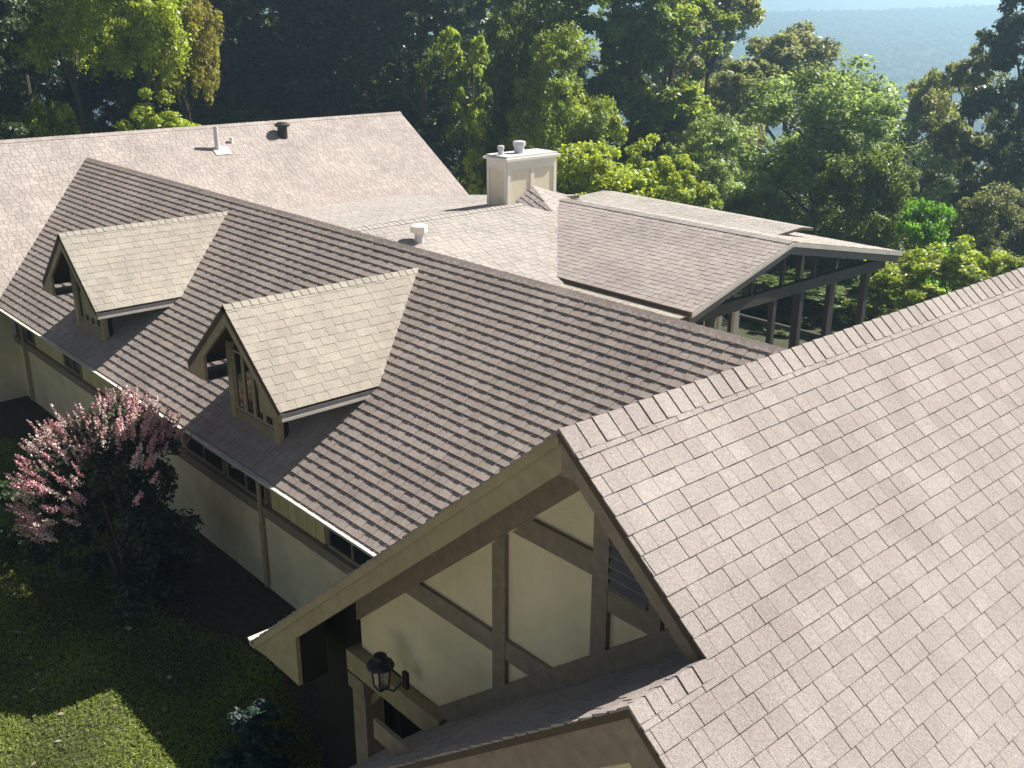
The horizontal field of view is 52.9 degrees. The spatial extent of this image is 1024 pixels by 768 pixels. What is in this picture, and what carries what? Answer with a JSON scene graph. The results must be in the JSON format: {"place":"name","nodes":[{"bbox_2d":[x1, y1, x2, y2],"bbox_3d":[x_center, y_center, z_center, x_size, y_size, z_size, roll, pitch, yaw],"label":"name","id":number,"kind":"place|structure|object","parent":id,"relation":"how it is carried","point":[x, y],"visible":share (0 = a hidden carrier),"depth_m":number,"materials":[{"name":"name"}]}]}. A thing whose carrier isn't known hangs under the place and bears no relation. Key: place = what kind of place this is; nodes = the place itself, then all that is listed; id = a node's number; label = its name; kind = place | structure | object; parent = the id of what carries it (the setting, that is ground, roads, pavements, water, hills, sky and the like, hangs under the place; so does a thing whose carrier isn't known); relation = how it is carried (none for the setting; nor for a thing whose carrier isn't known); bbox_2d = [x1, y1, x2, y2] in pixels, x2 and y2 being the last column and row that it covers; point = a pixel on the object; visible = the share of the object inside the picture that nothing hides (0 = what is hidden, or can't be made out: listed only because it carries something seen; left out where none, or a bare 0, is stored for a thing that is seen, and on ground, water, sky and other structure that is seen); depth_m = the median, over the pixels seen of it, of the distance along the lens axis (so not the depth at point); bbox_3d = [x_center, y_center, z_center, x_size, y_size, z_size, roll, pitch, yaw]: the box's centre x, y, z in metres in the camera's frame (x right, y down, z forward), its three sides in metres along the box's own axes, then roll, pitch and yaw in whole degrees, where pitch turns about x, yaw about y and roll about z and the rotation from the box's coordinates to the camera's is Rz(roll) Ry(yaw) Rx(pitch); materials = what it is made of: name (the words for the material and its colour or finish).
{"place":"outdoors","nodes":[
{"label":"outdoors","id":0,"kind":"place"},
{"bbox_2d":[0,438,323,767],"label":"grass","id":1,"kind":"structure","parent":0,"point":[107,676],"depth_m":14.88,"materials":[{"name":"green plant"}]},
{"bbox_2d":[0,548,313,767],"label":"fallen leaves","id":2,"kind":"object","parent":1,"relation":"on","point":[61,713],"visible":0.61,"depth_m":14.68,"materials":[{"name":"brown plant"}]},
{"bbox_2d":[0,101,989,767],"bbox_3d":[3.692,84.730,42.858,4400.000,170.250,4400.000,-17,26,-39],"label":"ground","id":3,"kind":"structure","parent":0,"point":[756,331],"depth_m":14.97,"materials":[{"name":"green plant"}]},
{"bbox_2d":[0,112,9,134],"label":"shrub","id":4,"kind":"object","parent":3,"relation":"on","point":[6,116],"depth_m":38.63,"materials":[{"name":"green plant"}]},
{"bbox_2d":[0,0,38,139],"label":"deciduous tree","id":5,"kind":"object","parent":3,"relation":"on","point":[16,129],"visible":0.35,"depth_m":37.42,"materials":[{"name":"green plant"}]},
{"bbox_2d":[0,472,62,550],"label":"garden shrub","id":6,"kind":"object","parent":3,"relation":"on","point":[10,536],"visible":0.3,"depth_m":18.00,"materials":[{"name":"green plant"}]},
{"bbox_2d":[9,97,80,137],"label":"shrub","id":7,"kind":"object","parent":3,"relation":"on","point":[39,124],"visible":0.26,"depth_m":39.07,"materials":[{"name":"green plant"}]},
{"bbox_2d":[0,0,103,135],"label":"deciduous tree","id":8,"kind":"object","parent":3,"relation":"on","point":[26,93],"visible":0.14,"depth_m":47.43,"materials":[{"name":"green plant"}]},
{"bbox_2d":[0,0,136,133],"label":"deciduous tree","id":9,"kind":"object","parent":3,"relation":"on","point":[70,21],"visible":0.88,"depth_m":39.12,"materials":[{"name":"green plant"}]},
{"bbox_2d":[3,385,216,633],"bbox_3d":[-6.449,1.921,16.522,3.157,3.925,3.426,-17,26,-39],"label":"flowering shrub","id":10,"kind":"object","parent":3,"relation":"on","point":[124,449],"visible":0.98,"depth_m":16.12,"materials":[{"name":"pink plant"}]},
{"bbox_2d":[72,0,192,115],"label":"deciduous tree","id":11,"kind":"object","parent":3,"relation":"on","point":[146,29],"visible":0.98,"depth_m":38.99,"materials":[{"name":"green plant"}]},
{"bbox_2d":[114,87,201,131],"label":"shrub","id":12,"kind":"object","parent":3,"relation":"on","point":[160,120],"visible":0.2,"depth_m":39.97,"materials":[{"name":"green plant"}]},
{"bbox_2d":[149,0,224,122],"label":"deciduous tree","id":13,"kind":"object","parent":3,"relation":"on","point":[205,48],"visible":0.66,"depth_m":41.78,"materials":[{"name":"green plant"}]},
{"bbox_2d":[0,396,388,746],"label":"mulch bed","id":14,"kind":"object","parent":3,"relation":"on","point":[229,595],"visible":0.2,"depth_m":16.98,"materials":[{"name":"brown soil"}]},
{"bbox_2d":[134,0,293,125],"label":"deciduous tree","id":15,"kind":"object","parent":3,"relation":"on","point":[257,109],"visible":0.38,"depth_m":53.17,"materials":[{"name":"green plant"}]},
{"bbox_2d":[212,695,297,767],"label":"garden shrub","id":16,"kind":"object","parent":3,"relation":"on","point":[256,738],"visible":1,"depth_m":12.82,"materials":[{"name":"teal plant"}]},
{"bbox_2d":[201,0,374,118],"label":"deciduous tree","id":17,"kind":"object","parent":3,"relation":"on","point":[273,90],"visible":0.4,"depth_m":54.42,"materials":[{"name":"green plant"}]},
{"bbox_2d":[258,0,447,130],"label":"deciduous tree","id":18,"kind":"object","parent":3,"relation":"on","point":[333,93],"visible":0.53,"depth_m":53.53,"materials":[{"name":"green plant"}]},
{"bbox_2d":[353,0,506,177],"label":"deciduous tree","id":19,"kind":"object","parent":3,"relation":"on","point":[405,47],"visible":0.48,"depth_m":53.61,"materials":[{"name":"green plant"}]},
{"bbox_2d":[437,26,492,194],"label":"deciduous tree","id":20,"kind":"object","parent":3,"relation":"on","point":[474,117],"visible":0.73,"depth_m":40.38,"materials":[{"name":"green plant"}]},
{"bbox_2d":[414,0,577,192],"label":"deciduous tree","id":21,"kind":"object","parent":3,"relation":"on","point":[514,26],"visible":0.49,"depth_m":43.50,"materials":[{"name":"green plant"}]},
{"bbox_2d":[0,111,1023,767],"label":"house","id":22,"kind":"structure","parent":3,"relation":"on","point":[522,463],"depth_m":11.38,"materials":[{"name":"beige tile"}]},
{"bbox_2d":[16,323,35,345],"bbox_3d":[-11.675,-1.424,24.654,0.050,0.790,1.220,-17,26,-39],"label":"window","id":23,"kind":"structure","parent":22,"relation":"in","point":[28,336],"depth_m":24.66,"materials":[{"name":"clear glass"}]},
{"bbox_2d":[63,354,82,377],"bbox_3d":[-9.617,-0.627,22.477,0.050,0.790,1.020,-17,26,-39],"label":"window","id":24,"kind":"structure","parent":22,"relation":"in","point":[70,364],"depth_m":22.54,"materials":[{"name":"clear glass"}]},
{"bbox_2d":[184,434,226,475],"bbox_3d":[-5.402,1.004,18.016,0.050,0.790,1.520,-17,26,-39],"label":"window","id":25,"kind":"structure","parent":22,"relation":"in","point":[214,461],"depth_m":18.06,"materials":[{"name":"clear glass"}]},
{"bbox_2d":[225,461,268,504],"bbox_3d":[-4.390,1.396,16.945,0.050,0.790,1.370,-17,26,-39],"label":"window","id":26,"kind":"structure","parent":22,"relation":"in","point":[236,476],"depth_m":17.04,"materials":[{"name":"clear glass"}]},
{"bbox_2d":[327,528,371,567],"bbox_3d":[-2.283,2.212,14.715,0.050,0.790,1.320,-17,26,-39],"label":"window","id":27,"kind":"structure","parent":22,"relation":"in","point":[348,551],"depth_m":14.93,"materials":[{"name":"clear glass"}]},
{"bbox_2d":[366,651,409,692],"bbox_3d":[-1.257,2.876,10.178,0.301,0.456,0.400,-17,26,-39],"label":"wall lantern","id":28,"kind":"object","parent":22,"relation":"attached to","point":[380,662],"depth_m":10.13,"materials":[{"name":"black metal"}]},
{"bbox_2d":[716,316,722,329],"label":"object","id":29,"kind":"structure","parent":22,"relation":"in","point":[718,319],"depth_m":21.35,"materials":[{"name":"white wood"}]},
{"bbox_2d":[730,311,739,334],"bbox_3d":[4.718,-0.314,22.129,0.160,2.890,0.080,-17,26,-39],"label":"post","id":30,"kind":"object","parent":22,"relation":"in","point":[735,315],"depth_m":21.73,"materials":[{"name":"white wood"}]},
{"bbox_2d":[0,0,1023,267],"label":"woodland","id":31,"kind":"object","parent":3,"relation":"on","point":[120,94],"visible":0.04,"depth_m":60.16,"materials":[{"name":"green plant"}]},
{"bbox_2d":[499,20,628,194],"bbox_3d":[2.097,-9.453,40.962,4.940,9.497,4.333,-6,21,-17],"label":"deciduous tree","id":32,"kind":"object","parent":3,"relation":"on","point":[541,95],"visible":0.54,"depth_m":39.96,"materials":[{"name":"green plant"}]},
{"bbox_2d":[556,140,657,198],"bbox_3d":[2.827,-5.325,34.188,3.996,5.619,4.544,-7,21,-18],"label":"shrub","id":33,"kind":"object","parent":3,"relation":"on","point":[607,175],"visible":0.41,"depth_m":32.66,"materials":[{"name":"green plant"}]},
{"bbox_2d":[544,0,708,184],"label":"deciduous tree","id":34,"kind":"object","parent":3,"relation":"on","point":[642,123],"visible":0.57,"depth_m":43.94,"materials":[{"name":"green plant"}]},
{"bbox_2d":[617,133,699,206],"bbox_3d":[4.945,-5.667,34.943,3.604,5.543,3.186,11,23,28],"label":"shrub","id":35,"kind":"object","parent":3,"relation":"on","point":[658,178],"visible":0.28,"depth_m":33.98,"materials":[{"name":"green plant"}]},
{"bbox_2d":[599,0,748,199],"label":"deciduous tree","id":36,"kind":"object","parent":3,"relation":"on","point":[689,97],"visible":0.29,"depth_m":44.80,"materials":[{"name":"green plant"}]},
{"bbox_2d":[665,176,723,209],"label":"shrub","id":37,"kind":"object","parent":3,"relation":"on","point":[705,191],"visible":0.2,"depth_m":34.20,"materials":[{"name":"green plant"}]},
{"bbox_2d":[645,0,783,204],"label":"deciduous tree","id":38,"kind":"object","parent":3,"relation":"on","point":[742,72],"visible":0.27,"depth_m":48.56,"materials":[{"name":"green plant"}]},
{"bbox_2d":[662,113,781,216],"bbox_3d":[7.390,-6.370,37.160,4.498,6.598,3.945,-4,20,-11],"label":"deciduous tree","id":39,"kind":"object","parent":3,"relation":"on","point":[740,193],"visible":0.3,"depth_m":36.38,"materials":[{"name":"green plant"}]},
{"bbox_2d":[722,276,823,323],"bbox_3d":[8.205,-2.834,34.018,4.888,0.920,4.297,5,21,13],"label":"shrub","id":40,"kind":"object","parent":3,"relation":"on","point":[783,307],"visible":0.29,"depth_m":32.93,"materials":[{"name":"green plant"}]},
{"bbox_2d":[701,19,894,268],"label":"deciduous tree","id":41,"kind":"object","parent":3,"relation":"on","point":[791,49],"visible":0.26,"depth_m":53.33,"materials":[{"name":"green plant"}]},
{"bbox_2d":[738,267,894,335],"bbox_3d":[9.642,-2.847,32.997,5.562,1.705,4.917,-8,21,-21],"label":"shrub","id":42,"kind":"object","parent":3,"relation":"on","point":[844,291],"visible":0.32,"depth_m":32.33,"materials":[{"name":"green plant"}]},
{"bbox_2d":[696,53,965,310],"bbox_3d":[11.700,-7.550,39.063,10.980,9.701,9.406,-12,23,-30],"label":"deciduous tree","id":43,"kind":"object","parent":3,"relation":"on","point":[837,112],"visible":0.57,"depth_m":37.62,"materials":[{"name":"green plant"}]},
{"bbox_2d":[785,130,930,319],"bbox_3d":[12.008,-5.205,35.159,4.384,6.770,5.118,-2,20,-5],"label":"deciduous tree","id":44,"kind":"object","parent":3,"relation":"on","point":[878,211],"visible":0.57,"depth_m":34.06,"materials":[{"name":"green plant"}]},
{"bbox_2d":[837,269,904,320],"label":"shrub","id":45,"kind":"object","parent":3,"relation":"on","point":[878,302],"visible":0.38,"depth_m":30.13,"materials":[{"name":"green plant"}]},
{"bbox_2d":[858,245,954,318],"bbox_3d":[11.566,-2.327,29.643,3.166,3.014,3.601,-13,24,-33],"label":"shrub","id":46,"kind":"object","parent":3,"relation":"on","point":[917,259],"visible":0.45,"depth_m":28.99,"materials":[{"name":"green plant"}]},
{"bbox_2d":[874,66,974,297],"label":"deciduous tree","id":47,"kind":"object","parent":3,"relation":"on","point":[931,106],"visible":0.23,"depth_m":46.14,"materials":[{"name":"green plant"}]},
{"bbox_2d":[893,197,968,295],"bbox_3d":[12.936,-3.458,32.216,2.272,4.751,1.998,-7,21,-19],"label":"shrub","id":48,"kind":"object","parent":3,"relation":"on","point":[927,228],"visible":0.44,"depth_m":31.53,"materials":[{"name":"green plant"}]},
{"bbox_2d":[919,235,1011,293],"bbox_3d":[13.009,-2.434,29.302,3.212,3.624,2.839,6,21,16],"label":"shrub","id":49,"kind":"object","parent":3,"relation":"on","point":[961,264],"visible":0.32,"depth_m":28.53,"materials":[{"name":"green plant"}]},
{"bbox_2d":[918,30,1017,243],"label":"deciduous tree","id":50,"kind":"object","parent":3,"relation":"on","point":[958,74],"visible":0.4,"depth_m":43.80,"materials":[{"name":"green plant"}]},
{"bbox_2d":[932,180,1023,291],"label":"deciduous tree","id":51,"kind":"object","parent":3,"relation":"on","point":[984,223],"visible":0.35,"depth_m":34.44,"materials":[{"name":"green plant"}]},
{"bbox_2d":[947,128,1023,265],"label":"deciduous tree","id":52,"kind":"object","parent":3,"relation":"on","point":[1013,153],"visible":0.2,"depth_m":36.88,"materials":[{"name":"green plant"}]},
{"bbox_2d":[950,0,1023,252],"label":"deciduous tree","id":53,"kind":"object","parent":3,"relation":"on","point":[982,99],"visible":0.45,"depth_m":39.78,"materials":[{"name":"green plant"}]},
{"bbox_2d":[959,254,1023,286],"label":"shrub","id":54,"kind":"object","parent":3,"relation":"on","point":[1013,262],"visible":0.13,"depth_m":28.10,"materials":[{"name":"green plant"}]},
{"bbox_2d":[42,0,1020,101],"label":"sky","id":55,"kind":"structure","parent":0,"point":[771,5],"materials":[{"name":"blue"}]},
{"bbox_2d":[234,11,1023,163],"bbox_3d":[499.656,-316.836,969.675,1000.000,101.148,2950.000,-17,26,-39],"label":"hill","id":56,"kind":"structure","parent":0,"point":[888,73],"depth_m":776.32,"materials":[{"name":"green plant"}]},
{"bbox_2d":[406,2,1023,140],"bbox_3d":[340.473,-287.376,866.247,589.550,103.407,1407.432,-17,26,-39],"label":"distant wood","id":57,"kind":"object","parent":56,"relation":"on","point":[940,26],"visible":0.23,"depth_m":926.05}
]}

